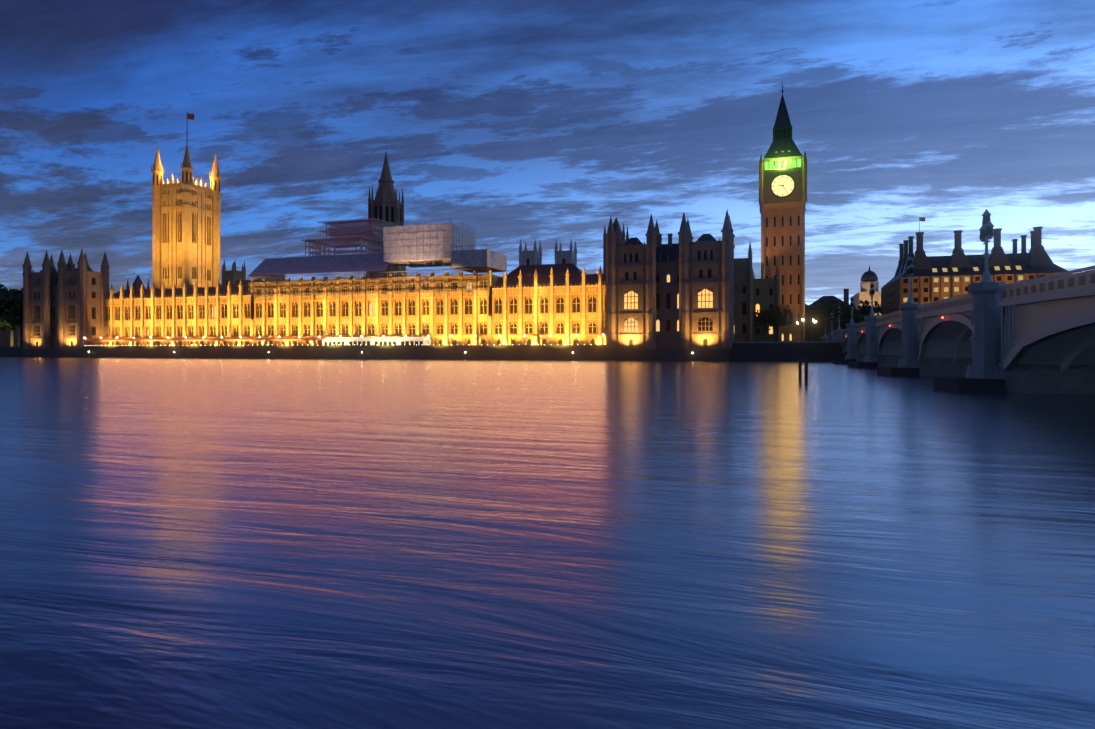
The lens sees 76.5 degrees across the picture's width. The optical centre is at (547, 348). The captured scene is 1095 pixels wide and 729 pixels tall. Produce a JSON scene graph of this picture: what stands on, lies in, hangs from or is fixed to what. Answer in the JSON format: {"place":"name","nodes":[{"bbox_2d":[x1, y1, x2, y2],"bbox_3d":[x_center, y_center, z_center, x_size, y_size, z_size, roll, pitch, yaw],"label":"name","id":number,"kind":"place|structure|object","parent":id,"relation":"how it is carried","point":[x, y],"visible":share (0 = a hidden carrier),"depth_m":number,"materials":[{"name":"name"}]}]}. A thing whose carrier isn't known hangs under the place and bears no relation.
{"place":"outdoors","nodes":[
{"label":"outdoors","id":0,"kind":"place"},
{"bbox_2d":[0,334,846,360],"bbox_3d":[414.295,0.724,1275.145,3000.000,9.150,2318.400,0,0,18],"label":"embankment wall","id":1,"kind":"structure","parent":0,"point":[362,347],"depth_m":206.27,"materials":[{"name":"stone"}]},
{"bbox_2d":[22,249,114,347],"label":"wing","id":2,"kind":"structure","parent":1,"relation":"on","point":[62,306],"depth_m":251.65,"materials":[{"name":"brown stone"}]},
{"bbox_2d":[151,113,221,288],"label":"tower","id":3,"kind":"structure","parent":1,"relation":"on","point":[186,213],"depth_m":337.61,"materials":[{"name":"stone"}]},
{"bbox_2d":[100,266,605,345],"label":"palace facade","id":4,"kind":"structure","parent":1,"relation":"on","point":[565,309],"depth_m":219.46,"materials":[{"name":"stone"}]},
{"bbox_2d":[248,218,506,300],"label":"scaffolding","id":5,"kind":"object","parent":4,"relation":"on","point":[453,245],"visible":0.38,"depth_m":220.06,"materials":[{"name":"grey metal"}]},
{"bbox_2d":[0,239,880,346],"bbox_3d":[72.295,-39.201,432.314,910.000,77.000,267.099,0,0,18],"label":"background buildings","id":6,"kind":"structure","parent":1,"relation":"on","point":[534,257],"depth_m":357.36,"materials":[{"name":"stone"}]},
{"bbox_2d":[0,284,883,346],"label":"trees","id":7,"kind":"object","parent":1,"relation":"on","point":[11,310],"visible":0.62,"depth_m":273.98,"materials":[{"name":"green plant"}]},
{"bbox_2d":[126,217,779,341],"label":"background buildings","id":8,"kind":"structure","parent":1,"relation":"on","point":[752,295],"depth_m":206.16,"materials":[{"name":"stone"}]},
{"bbox_2d":[366,153,405,277],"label":"central tower","id":9,"kind":"structure","parent":8,"relation":"on","point":[386,204],"depth_m":276.51,"materials":[{"name":"stone"}]},
{"bbox_2d":[605,210,734,348],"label":"wing","id":10,"kind":"structure","parent":1,"relation":"on","point":[669,295],"depth_m":183.95,"materials":[{"name":"brown stone"}]},
{"bbox_2d":[759,81,806,340],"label":"clock tower","id":11,"kind":"structure","parent":1,"relation":"on","point":[782,181],"depth_m":249.11,"materials":[{"name":"stone"}]},
{"bbox_2d":[797,319,816,340],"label":"street lamps","id":12,"kind":"object","parent":1,"relation":"on","point":[814,322],"visible":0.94,"depth_m":231.02,"materials":[{"name":"grey metal"}]},
{"bbox_2d":[881,217,1069,315],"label":"building","id":13,"kind":"structure","parent":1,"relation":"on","point":[955,273],"depth_m":267.30,"materials":[{"name":"stone"}]},
{"bbox_2d":[0,357,1094,728],"bbox_3d":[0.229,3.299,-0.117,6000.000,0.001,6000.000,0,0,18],"label":"river water","id":14,"kind":"structure","parent":0,"point":[310,543],"depth_m":11.51,"materials":[{"name":"blue liquid"}]},
{"bbox_2d":[798,357,807,382],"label":"mooring posts","id":15,"kind":"object","parent":14,"relation":"in","point":[806,370],"visible":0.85,"depth_m":65.07,"materials":[{"name":"brown wood"}]},
{"bbox_2d":[821,209,1094,393],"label":"bridge","id":16,"kind":"structure","parent":14,"relation":"in","point":[987,335],"depth_m":52.89,"materials":[{"name":"stone"}]},
{"bbox_2d":[0,0,1094,304],"label":"sky","id":17,"kind":"structure","parent":0,"point":[510,121],"materials":[{"name":"blue"}]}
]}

